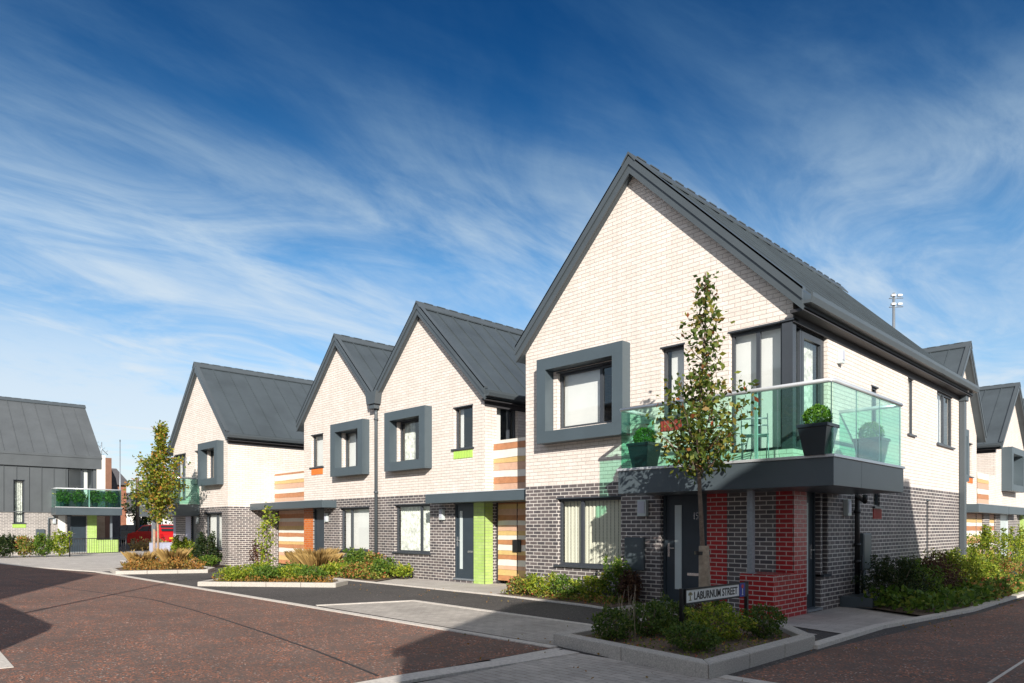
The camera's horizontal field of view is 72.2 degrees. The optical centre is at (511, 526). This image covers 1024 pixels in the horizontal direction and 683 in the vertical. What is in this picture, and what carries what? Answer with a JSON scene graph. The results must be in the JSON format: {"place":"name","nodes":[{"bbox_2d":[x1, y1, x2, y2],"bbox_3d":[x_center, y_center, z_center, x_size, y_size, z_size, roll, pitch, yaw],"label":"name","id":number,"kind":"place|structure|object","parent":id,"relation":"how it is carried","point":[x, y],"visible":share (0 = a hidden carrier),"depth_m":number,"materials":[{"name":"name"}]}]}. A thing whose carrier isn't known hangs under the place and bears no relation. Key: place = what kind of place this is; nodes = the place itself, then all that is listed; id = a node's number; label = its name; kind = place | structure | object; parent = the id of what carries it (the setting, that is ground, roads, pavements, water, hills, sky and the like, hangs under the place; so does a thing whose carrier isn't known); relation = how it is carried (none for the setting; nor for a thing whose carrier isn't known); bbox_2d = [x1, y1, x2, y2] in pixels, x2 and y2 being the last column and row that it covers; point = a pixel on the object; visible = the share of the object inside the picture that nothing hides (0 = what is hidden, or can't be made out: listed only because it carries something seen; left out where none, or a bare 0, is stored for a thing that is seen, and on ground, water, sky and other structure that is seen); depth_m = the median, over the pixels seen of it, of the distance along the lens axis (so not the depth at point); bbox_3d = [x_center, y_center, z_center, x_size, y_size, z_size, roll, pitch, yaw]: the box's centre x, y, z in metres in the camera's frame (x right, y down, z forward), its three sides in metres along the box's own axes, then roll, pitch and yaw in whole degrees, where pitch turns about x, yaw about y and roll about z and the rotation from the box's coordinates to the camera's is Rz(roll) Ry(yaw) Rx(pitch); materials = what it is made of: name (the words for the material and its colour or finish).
{"place":"outdoors","nodes":[
{"label":"outdoors","id":0,"kind":"place"},
{"bbox_2d":[0,551,145,571],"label":"pavement","id":1,"kind":"structure","parent":0,"point":[99,562],"depth_m":30.14,"materials":[{"name":"grey concrete"}]},
{"bbox_2d":[0,532,19,557],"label":"hedge shrub","id":2,"kind":"object","parent":1,"relation":"on","point":[7,548],"visible":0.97,"depth_m":32.51,"materials":[{"name":"green plant"}]},
{"bbox_2d":[12,535,36,556],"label":"hedge shrub","id":3,"kind":"object","parent":1,"relation":"on","point":[22,544],"visible":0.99,"depth_m":32.87,"materials":[{"name":"green plant"}]},
{"bbox_2d":[31,532,54,555],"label":"hedge shrub","id":4,"kind":"object","parent":1,"relation":"on","point":[40,541],"visible":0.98,"depth_m":33.34,"materials":[{"name":"green plant"}]},
{"bbox_2d":[46,528,72,555],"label":"hedge shrub","id":5,"kind":"object","parent":1,"relation":"on","point":[58,539],"visible":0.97,"depth_m":33.85,"materials":[{"name":"green plant"}]},
{"bbox_2d":[117,565,206,570],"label":"island soil","id":6,"kind":"structure","parent":0,"point":[121,569],"depth_m":22.34,"materials":[{"name":"brown soil"}]},
{"bbox_2d":[123,420,190,560],"bbox_3d":[-12.269,-1.107,24.206,2.130,5.124,2.172,0,0,-45],"label":"street tree","id":7,"kind":"object","parent":6,"relation":"on","point":[158,496],"visible":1,"depth_m":24.04,"materials":[{"name":"green plant"}]},
{"bbox_2d":[120,555,205,570],"bbox_3d":[-11.549,1.182,23.471,2.653,0.556,3.935,0,0,-19],"label":"island cover","id":8,"kind":"object","parent":6,"relation":"on","point":[157,563],"visible":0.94,"depth_m":22.21,"materials":[{"name":"orange plant"}]},
{"bbox_2d":[154,547,192,567],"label":"ornamental grass","id":9,"kind":"object","parent":6,"relation":"on","point":[161,553],"depth_m":22.90,"materials":[{"name":"plant"}]},
{"bbox_2d":[169,534,194,558],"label":"corner shrub","id":10,"kind":"object","parent":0,"point":[177,543],"visible":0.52,"depth_m":26.31,"materials":[{"name":"green plant"}]},
{"bbox_2d":[188,531,222,564],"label":"corner shrub","id":11,"kind":"object","parent":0,"point":[202,541],"visible":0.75,"depth_m":25.23,"materials":[{"name":"green plant"}]},
{"bbox_2d":[0,564,549,682],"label":"road","id":12,"kind":"structure","parent":0,"point":[49,633],"depth_m":9.01,"materials":[{"name":"brown brick"}]},
{"bbox_2d":[15,578,379,675],"bbox_3d":[-7.397,1.454,13.599,0.887,0.013,18.247,0,0,-45],"label":"road joint","id":13,"kind":"object","parent":12,"relation":"on","point":[250,628],"visible":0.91,"depth_m":9.45,"materials":[{"name":"grey concrete"}]},
{"bbox_2d":[381,577,515,594],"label":"forecourt","id":14,"kind":"structure","parent":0,"point":[495,588],"depth_m":17.12,"materials":[{"name":"grey concrete"}]},
{"bbox_2d":[322,601,590,644],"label":"parking bay paving","id":15,"kind":"structure","parent":0,"point":[522,628],"depth_m":10.87,"materials":[{"name":"grey concrete"}]},
{"bbox_2d":[102,567,841,657],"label":"footway","id":16,"kind":"structure","parent":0,"point":[354,592],"depth_m":14.29,"materials":[{"name":"grey concrete"}]},
{"bbox_2d":[110,566,214,574],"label":"island kerb","id":17,"kind":"structure","parent":16,"relation":"on","point":[116,571],"depth_m":21.54,"materials":[{"name":"concrete"}]},
{"bbox_2d":[198,578,347,587],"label":"island kerb","id":18,"kind":"structure","parent":16,"relation":"on","point":[338,583],"depth_m":16.83,"materials":[{"name":"concrete"}]},
{"bbox_2d":[215,578,336,582],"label":"island soil","id":19,"kind":"structure","parent":18,"relation":"in","point":[274,581],"depth_m":17.47,"materials":[{"name":"brown soil"}]},
{"bbox_2d":[212,564,254,581],"bbox_3d":[-6.878,1.176,17.452,1.072,0.498,0.976,0,0,-45],"label":"shrub mound","id":20,"kind":"object","parent":19,"relation":"on","point":[231,573],"visible":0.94,"depth_m":17.26,"materials":[{"name":"green plant"}]},
{"bbox_2d":[249,564,282,581],"bbox_3d":[-6.162,1.184,17.523,0.880,0.482,1.058,0,0,-45],"label":"shrub mound","id":21,"kind":"object","parent":19,"relation":"on","point":[265,570],"visible":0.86,"depth_m":17.41,"materials":[{"name":"green plant"}]},
{"bbox_2d":[254,502,280,565],"bbox_3d":[-6.997,0.376,20.088,0.706,2.156,0.880,0,0,-45],"label":"sapling","id":22,"kind":"object","parent":19,"relation":"on","point":[267,535],"visible":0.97,"depth_m":20.12,"materials":[{"name":"green plant"}]},
{"bbox_2d":[211,573,336,582],"bbox_3d":[-6.382,1.291,17.963,2.515,0.297,4.594,0,0,-45],"label":"island cover","id":23,"kind":"object","parent":19,"relation":"on","point":[283,579],"visible":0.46,"depth_m":17.19,"materials":[{"name":"green plant"}]},
{"bbox_2d":[293,564,327,581],"bbox_3d":[-5.018,1.176,17.509,0.900,0.499,0.842,0,0,2],"label":"shrub mound","id":24,"kind":"object","parent":19,"relation":"on","point":[306,569],"visible":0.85,"depth_m":17.37,"materials":[{"name":"green plant"}]},
{"bbox_2d":[328,577,613,608],"bbox_3d":[-1.805,1.445,16.143,0.342,0.050,10.682,0,0,-43],"label":"forecourt edging","id":25,"kind":"object","parent":16,"relation":"on","point":[570,603],"visible":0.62,"depth_m":14.86,"materials":[{"name":"grey concrete"}]},
{"bbox_2d":[553,613,814,678],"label":"planter kerb","id":26,"kind":"structure","parent":16,"relation":"on","point":[799,641],"depth_m":7.48,"materials":[{"name":"concrete"}]},
{"bbox_2d":[586,619,792,659],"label":"planter soil","id":27,"kind":"structure","parent":26,"relation":"in","point":[709,654],"depth_m":8.16,"materials":[{"name":"brown soil"}]},
{"bbox_2d":[591,603,636,639],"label":"box shrub","id":28,"kind":"object","parent":27,"relation":"on","point":[615,614],"visible":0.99,"depth_m":8.35,"materials":[{"name":"green plant"}]},
{"bbox_2d":[620,598,679,636],"bbox_3d":[1.715,1.162,8.748,0.780,0.524,0.841,0,0,14],"label":"box shrub","id":29,"kind":"object","parent":27,"relation":"on","point":[660,609],"visible":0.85,"depth_m":8.68,"materials":[{"name":"green plant"}]},
{"bbox_2d":[644,591,693,629],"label":"box shrub","id":30,"kind":"object","parent":27,"relation":"on","point":[672,606],"visible":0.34,"depth_m":9.19,"materials":[{"name":"green plant"}]},
{"bbox_2d":[658,619,725,651],"bbox_3d":[1.983,1.219,7.775,0.725,0.413,0.751,0,0,13],"label":"box shrub","id":31,"kind":"object","parent":27,"relation":"on","point":[707,634],"visible":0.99,"depth_m":7.63,"materials":[{"name":"green plant"}]},
{"bbox_2d":[645,271,762,619],"bbox_3d":[2.790,-1.159,10.182,1.446,5.223,1.662,0,0,-12],"label":"street tree","id":32,"kind":"object","parent":27,"relation":"on","point":[698,449],"visible":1,"depth_m":10.11,"materials":[{"name":"green plant"}]},
{"bbox_2d":[679,581,748,635],"bbox_3d":[2.714,1.101,9.307,1.730,0.657,0.067,0,0,-45],"label":"street name sign","id":33,"kind":"object","parent":27,"relation":"on","point":[690,596],"visible":0.98,"depth_m":9.19,"materials":[{"name":"white metal"}]},
{"bbox_2d":[682,601,760,640],"bbox_3d":[2.507,1.157,8.518,1.001,0.536,0.840,0,0,-20],"label":"box shrub","id":34,"kind":"object","parent":27,"relation":"on","point":[725,617],"visible":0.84,"depth_m":8.34,"materials":[{"name":"green plant"}]},
{"bbox_2d":[739,603,787,639],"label":"box shrub","id":35,"kind":"object","parent":27,"relation":"on","point":[757,612],"visible":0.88,"depth_m":8.54,"materials":[{"name":"green plant"}]},
{"bbox_2d":[0,0,1023,492],"label":"sky","id":36,"kind":"structure","parent":0,"point":[241,184],"materials":[{"name":"blue"}]},
{"bbox_2d":[56,540,1023,682],"bbox_3d":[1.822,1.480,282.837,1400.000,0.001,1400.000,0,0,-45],"label":"ground","id":37,"kind":"structure","parent":0,"point":[127,547],"depth_m":23.59,"materials":[{"name":"grey concrete"}]},
{"bbox_2d":[0,396,121,554],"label":"zinc clad house","id":38,"kind":"structure","parent":37,"relation":"on","point":[48,449],"depth_m":37.90,"materials":[{"name":"grey metal"}]},
{"bbox_2d":[12,479,25,523],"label":"window","id":39,"kind":"structure","parent":38,"relation":"in","point":[18,485],"depth_m":36.73,"materials":[{"name":"white glass"}]},
{"bbox_2d":[71,516,86,552],"bbox_3d":[-23.741,0.425,38.482,0.760,1.990,0.190,0,0,-45],"label":"door","id":40,"kind":"structure","parent":38,"relation":"in","point":[78,523],"depth_m":38.51,"materials":[{"name":"grey metal"}]},
{"bbox_2d":[97,455,118,546],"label":"white house","id":41,"kind":"structure","parent":37,"relation":"on","point":[106,478],"depth_m":50.13,"materials":[{"name":"white paint"}]},
{"bbox_2d":[112,468,128,524],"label":"brick house","id":42,"kind":"structure","parent":37,"relation":"on","point":[116,472],"depth_m":69.14,"materials":[{"name":"brick"}]},
{"bbox_2d":[121,479,164,524],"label":"background tree","id":43,"kind":"object","parent":37,"relation":"on","point":[132,509],"visible":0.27,"depth_m":62.47,"materials":[{"name":"green plant"}]},
{"bbox_2d":[127,524,172,545],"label":"parked car","id":44,"kind":"object","parent":37,"relation":"on","point":[165,532],"visible":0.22,"depth_m":47.37,"materials":[{"name":"red paint"}]},
{"bbox_2d":[139,362,312,566],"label":"gabled house","id":45,"kind":"structure","parent":37,"relation":"on","point":[236,439],"depth_m":26.65,"materials":[{"name":"brick"}]},
{"bbox_2d":[205,512,221,549],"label":"window","id":46,"kind":"structure","parent":45,"relation":"in","point":[216,517],"depth_m":26.36,"materials":[{"name":"white glass"}]},
{"bbox_2d":[95,571,557,648],"bbox_3d":[-6.441,1.453,15.506,0.130,0.034,19.874,0,0,-44],"label":"kerb","id":47,"kind":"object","parent":37,"relation":"on","point":[441,628],"visible":0.81,"depth_m":11.13,"materials":[{"name":"grey concrete"}]},
{"bbox_2d":[249,333,511,564],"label":"gabled house","id":48,"kind":"structure","parent":37,"relation":"on","point":[324,498],"depth_m":22.62,"materials":[{"name":"brick"}]},
{"bbox_2d":[279,510,303,563],"bbox_3d":[-7.787,0.399,25.545,0.090,1.982,2.900,0,0,-45],"label":"garage door","id":49,"kind":"structure","parent":48,"relation":"in","point":[291,525],"depth_m":25.91,"materials":[{"name":"wood"}]},
{"bbox_2d":[309,433,323,468],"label":"window","id":50,"kind":"structure","parent":48,"relation":"in","point":[319,436],"depth_m":23.67,"materials":[{"name":"white glass"}]},
{"bbox_2d":[314,508,323,551],"bbox_3d":[-6.352,0.385,23.337,0.090,1.970,0.700,0,0,-45],"label":"door","id":51,"kind":"structure","parent":48,"relation":"in","point":[318,512],"depth_m":23.40,"materials":[{"name":"grey metal"}]},
{"bbox_2d":[339,506,368,551],"bbox_3d":[-4.834,0.091,21.807,0.260,1.387,1.790,0,0,-45],"label":"window","id":52,"kind":"structure","parent":48,"relation":"in","point":[357,518],"depth_m":22.00,"materials":[{"name":"white glass"}]},
{"bbox_2d":[365,301,525,583],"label":"gabled house","id":53,"kind":"structure","parent":37,"relation":"on","point":[463,513],"depth_m":18.73,"materials":[{"name":"brick"}]},
{"bbox_2d":[392,503,430,554],"bbox_3d":[-2.728,0.067,19.713,0.315,1.397,1.770,0,0,-45],"label":"window","id":54,"kind":"structure","parent":53,"relation":"in","point":[415,518],"depth_m":19.87,"materials":[{"name":"clear glass"}]},
{"bbox_2d":[451,404,473,450],"bbox_3d":[-1.202,-2.538,18.128,0.260,1.127,0.870,0,0,-45],"label":"window","id":55,"kind":"structure","parent":53,"relation":"in","point":[461,408],"depth_m":18.38,"materials":[{"name":"grey glass"}]},
{"bbox_2d":[453,503,473,580],"bbox_3d":[-1.206,0.390,18.082,0.150,1.980,0.810,0,0,-45],"label":"door","id":56,"kind":"structure","parent":53,"relation":"in","point":[464,512],"depth_m":18.12,"materials":[{"name":"grey metal"}]},
{"bbox_2d":[497,408,514,440],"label":"window","id":57,"kind":"structure","parent":53,"relation":"in","point":[498,409],"depth_m":18.20,"materials":[{"name":"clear glass"}]},
{"bbox_2d":[498,502,525,580],"bbox_3d":[0.310,0.379,17.056,0.095,1.942,1.840,0,0,-45],"label":"wall panel","id":58,"kind":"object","parent":53,"relation":"in","point":[511,516],"depth_m":17.35,"materials":[{"name":"wood"}]},
{"bbox_2d":[316,600,597,625],"bbox_3d":[-1.075,1.451,11.555,1.838,0.038,5.376,0,0,-45],"label":"bay edging","id":59,"kind":"object","parent":37,"relation":"on","point":[587,624],"visible":0.56,"depth_m":12.11,"materials":[{"name":"grey concrete"}]},
{"bbox_2d":[357,649,578,682],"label":"road edging","id":60,"kind":"object","parent":37,"relation":"on","point":[440,673],"visible":0.91,"depth_m":7.12,"materials":[{"name":"grey concrete"}]},
{"bbox_2d":[515,152,979,619],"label":"corner house","id":61,"kind":"structure","parent":37,"relation":"on","point":[791,529],"depth_m":13.15,"materials":[{"name":"brick"}]},
{"bbox_2d":[554,495,622,569],"bbox_3d":[1.607,0.121,14.311,0.295,1.447,1.770,0,0,-45],"label":"window","id":62,"kind":"structure","parent":61,"relation":"in","point":[606,502],"depth_m":14.45,"materials":[{"name":"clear glass"}]},
{"bbox_2d":[626,427,662,467],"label":"potted topiary","id":63,"kind":"object","parent":61,"relation":"on","point":[643,453],"visible":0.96,"depth_m":12.26,"materials":[{"name":"green plant"}]},
{"bbox_2d":[658,342,684,420],"bbox_3d":[2.989,-2.638,12.886,0.260,1.347,0.600,0,0,-45],"label":"window","id":64,"kind":"structure","parent":61,"relation":"in","point":[677,350],"depth_m":13.01,"materials":[{"name":"clear glass"}]},
{"bbox_2d":[660,494,706,605],"bbox_3d":[3.140,0.385,12.726,0.210,2.070,1.000,0,0,-45],"label":"door","id":65,"kind":"structure","parent":61,"relation":"in","point":[681,534],"depth_m":12.84,"materials":[{"name":"grey metal"}]},
{"bbox_2d":[728,321,781,452],"bbox_3d":[4.113,-2.291,11.775,0.222,2.082,0.960,0,0,-45],"label":"window","id":66,"kind":"structure","parent":61,"relation":"in","point":[756,350],"depth_m":11.80,"materials":[{"name":"clear glass"}]},
{"bbox_2d":[741,413,768,459],"bbox_3d":[3.869,-1.409,11.196,0.415,0.829,0.414,0,0,17],"label":"folding chair","id":67,"kind":"object","parent":61,"relation":"on","point":[759,435],"visible":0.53,"depth_m":11.20,"materials":[{"name":"metal"}]},
{"bbox_2d":[796,324,823,449],"bbox_3d":[4.962,-2.291,11.856,1.280,2.082,0.247,0,0,-45],"label":"window","id":68,"kind":"structure","parent":61,"relation":"in","point":[808,347],"depth_m":12.01,"materials":[{"name":"clear glass"}]},
{"bbox_2d":[802,331,821,423],"bbox_3d":[5.072,-2.275,11.915,0.840,1.910,0.048,0,0,-45],"label":"balcony door","id":69,"kind":"structure","parent":61,"relation":"in","point":[805,336],"depth_m":12.02,"materials":[{"name":"grey metal"}]},
{"bbox_2d":[807,492,822,612],"bbox_3d":[5.026,0.395,11.868,0.610,2.050,0.210,0,0,-45],"label":"door","id":70,"kind":"structure","parent":61,"relation":"in","point":[811,549],"depth_m":12.01,"materials":[{"name":"grey metal"}]},
{"bbox_2d":[796,404,839,455],"bbox_3d":[4.335,-1.371,9.957,0.440,0.742,0.440,0,0,-45],"label":"potted topiary","id":71,"kind":"object","parent":61,"relation":"on","point":[815,438],"visible":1,"depth_m":9.84,"materials":[{"name":"grey plastic"}]},
{"bbox_2d":[852,421,890,462],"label":"potted topiary","id":72,"kind":"object","parent":61,"relation":"on","point":[868,446],"visible":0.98,"depth_m":11.59,"materials":[{"name":"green plant"}]},
{"bbox_2d":[936,391,955,449],"bbox_3d":[10.673,-2.628,17.408,1.510,1.347,0.200,0,0,-45],"label":"window","id":73,"kind":"structure","parent":61,"relation":"in","point":[940,396],"depth_m":17.50,"materials":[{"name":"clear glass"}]},
{"bbox_2d":[814,591,1023,648],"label":"side kerb","id":74,"kind":"structure","parent":37,"relation":"on","point":[832,640],"depth_m":10.38,"materials":[{"name":"grey concrete"}]},
{"bbox_2d":[967,524,1023,568],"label":"tall shrub","id":75,"kind":"object","parent":37,"relation":"on","point":[1013,543],"visible":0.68,"depth_m":22.73,"materials":[{"name":"green plant"}]},
{"bbox_2d":[226,564,920,616],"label":"yard","id":76,"kind":"structure","parent":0,"point":[896,613],"depth_m":11.96,"materials":[{"name":"grey concrete"}]},
{"bbox_2d":[324,575,400,581],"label":"row bed soil","id":77,"kind":"structure","parent":76,"relation":"on","point":[371,579],"depth_m":19.15,"materials":[{"name":"brown soil"}]},
{"bbox_2d":[292,547,340,559],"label":"ornamental grass","id":78,"kind":"object","parent":77,"relation":"on","point":[329,551],"depth_m":21.32,"materials":[{"name":"plant"}]},
{"bbox_2d":[294,552,344,567],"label":"ornamental grass","id":79,"kind":"object","parent":77,"relation":"on","point":[307,559],"depth_m":20.53,"materials":[{"name":"plant"}]},
{"bbox_2d":[294,563,399,579],"bbox_3d":[-4.868,1.278,20.555,1.617,0.422,4.841,0,0,-45],"label":"bed cover","id":80,"kind":"object","parent":77,"relation":"on","point":[371,574],"visible":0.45,"depth_m":19.06,"materials":[{"name":"green plant"}]},
{"bbox_2d":[342,547,365,562],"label":"bedding plant","id":81,"kind":"object","parent":77,"relation":"on","point":[357,556],"visible":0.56,"depth_m":20.33,"materials":[{"name":"green plant"}]},
{"bbox_2d":[367,557,397,576],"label":"bedding plant","id":82,"kind":"object","parent":77,"relation":"on","point":[381,566],"visible":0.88,"depth_m":19.27,"materials":[{"name":"green plant"}]},
{"bbox_2d":[389,561,413,578],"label":"bedding plant","id":83,"kind":"object","parent":77,"relation":"on","point":[401,570],"visible":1,"depth_m":19.07,"materials":[{"name":"green plant"}]},
{"bbox_2d":[498,592,644,606],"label":"front bed soil","id":84,"kind":"structure","parent":76,"relation":"on","point":[590,603],"depth_m":13.42,"materials":[{"name":"brown soil"}]},
{"bbox_2d":[522,571,558,595],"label":"bedding plant","id":85,"kind":"object","parent":84,"relation":"on","point":[536,582],"visible":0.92,"depth_m":14.14,"materials":[{"name":"green plant"}]},
{"bbox_2d":[548,573,582,596],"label":"bedding plant","id":86,"kind":"object","parent":84,"relation":"on","point":[560,586],"visible":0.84,"depth_m":13.74,"materials":[{"name":"green plant"}]},
{"bbox_2d":[500,587,635,605],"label":"weeds","id":87,"kind":"object","parent":84,"relation":"on","point":[607,600],"visible":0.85,"depth_m":13.45,"materials":[{"name":"green plant"}]},
{"bbox_2d":[569,572,609,599],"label":"bedding plant","id":88,"kind":"object","parent":84,"relation":"on","point":[591,582],"visible":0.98,"depth_m":13.33,"materials":[{"name":"green plant"}]},
{"bbox_2d":[599,553,632,598],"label":"bedding plant","id":89,"kind":"object","parent":84,"relation":"on","point":[616,572],"visible":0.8,"depth_m":13.22,"materials":[{"name":"green plant"}]},
{"bbox_2d":[617,569,642,602],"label":"bedding plant","id":90,"kind":"object","parent":84,"relation":"on","point":[628,582],"visible":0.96,"depth_m":12.93,"materials":[{"name":"purple plant"}]},
{"bbox_2d":[419,654,743,682],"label":"raised paving","id":91,"kind":"structure","parent":0,"point":[559,669],"depth_m":6.86,"materials":[{"name":"grey concrete"}]},
{"bbox_2d":[622,606,911,632],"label":"corner footway","id":92,"kind":"structure","parent":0,"point":[841,619],"depth_m":10.85,"materials":[{"name":"grey concrete"}]},
{"bbox_2d":[729,596,1023,675],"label":"street margin","id":93,"kind":"object","parent":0,"point":[887,631],"visible":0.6,"depth_m":9.54,"materials":[{"name":"grey concrete"}]},
{"bbox_2d":[737,600,1023,682],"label":"side street","id":94,"kind":"structure","parent":0,"point":[985,647],"depth_m":7.77,"materials":[{"name":"brown brick"}]},
{"bbox_2d":[857,583,1022,615],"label":"side bed soil","id":95,"kind":"structure","parent":0,"point":[922,612],"depth_m":11.92,"materials":[{"name":"brown soil"}]},
{"bbox_2d":[851,553,942,600],"bbox_3d":[6.833,0.940,12.567,1.431,0.970,1.368,0,0,-5],"label":"tall shrub","id":96,"kind":"object","parent":95,"relation":"on","point":[901,573],"visible":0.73,"depth_m":12.44,"materials":[{"name":"green plant"}]},
{"bbox_2d":[894,556,947,596],"bbox_3d":[7.639,0.989,13.230,1.177,0.870,0.964,0,0,-45],"label":"tall shrub","id":97,"kind":"object","parent":95,"relation":"on","point":[925,568],"visible":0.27,"depth_m":13.10,"materials":[{"name":"green plant"}]},
{"bbox_2d":[861,573,1023,613],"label":"bed edge plants","id":98,"kind":"object","parent":95,"relation":"on","point":[965,595],"visible":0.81,"depth_m":12.08,"materials":[{"name":"green plant"}]},
{"bbox_2d":[917,551,967,592],"bbox_3d":[8.278,0.955,13.751,1.289,0.940,1.026,0,0,-45],"label":"tall shrub","id":99,"kind":"object","parent":95,"relation":"on","point":[939,562],"visible":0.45,"depth_m":13.52,"materials":[{"name":"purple plant"}]},
{"bbox_2d":[921,547,985,587],"bbox_3d":[9.279,0.925,14.817,1.724,0.999,1.238,0,0,-45],"label":"tall shrub","id":100,"kind":"object","parent":95,"relation":"on","point":[955,557],"visible":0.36,"depth_m":14.59,"materials":[{"name":"green plant"}]},
{"bbox_2d":[947,547,1009,578],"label":"tall shrub","id":101,"kind":"object","parent":95,"relation":"on","point":[989,566],"visible":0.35,"depth_m":15.52,"materials":[{"name":"green plant"}]},
{"bbox_2d":[957,571,1023,600],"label":"bed edge plants","id":102,"kind":"object","parent":95,"relation":"on","point":[1008,581],"visible":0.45,"depth_m":14.06,"materials":[{"name":"green plant"}]},
{"bbox_2d":[922,341,1008,560],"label":"gabled house","id":103,"kind":"structure","parent":0,"point":[982,507],"depth_m":27.37,"materials":[{"name":"brick"}]},
{"bbox_2d":[967,513,981,560],"bbox_3d":[18.172,0.449,27.711,2.760,1.922,0.072,0,0,-45],"label":"garage door","id":104,"kind":"structure","parent":103,"relation":"in","point":[971,517],"depth_m":27.69,"materials":[{"name":"wood"}]},
{"bbox_2d":[977,382,1023,557],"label":"gabled house","id":105,"kind":"structure","parent":0,"point":[1000,454],"depth_m":31.64,"materials":[{"name":"brick"}]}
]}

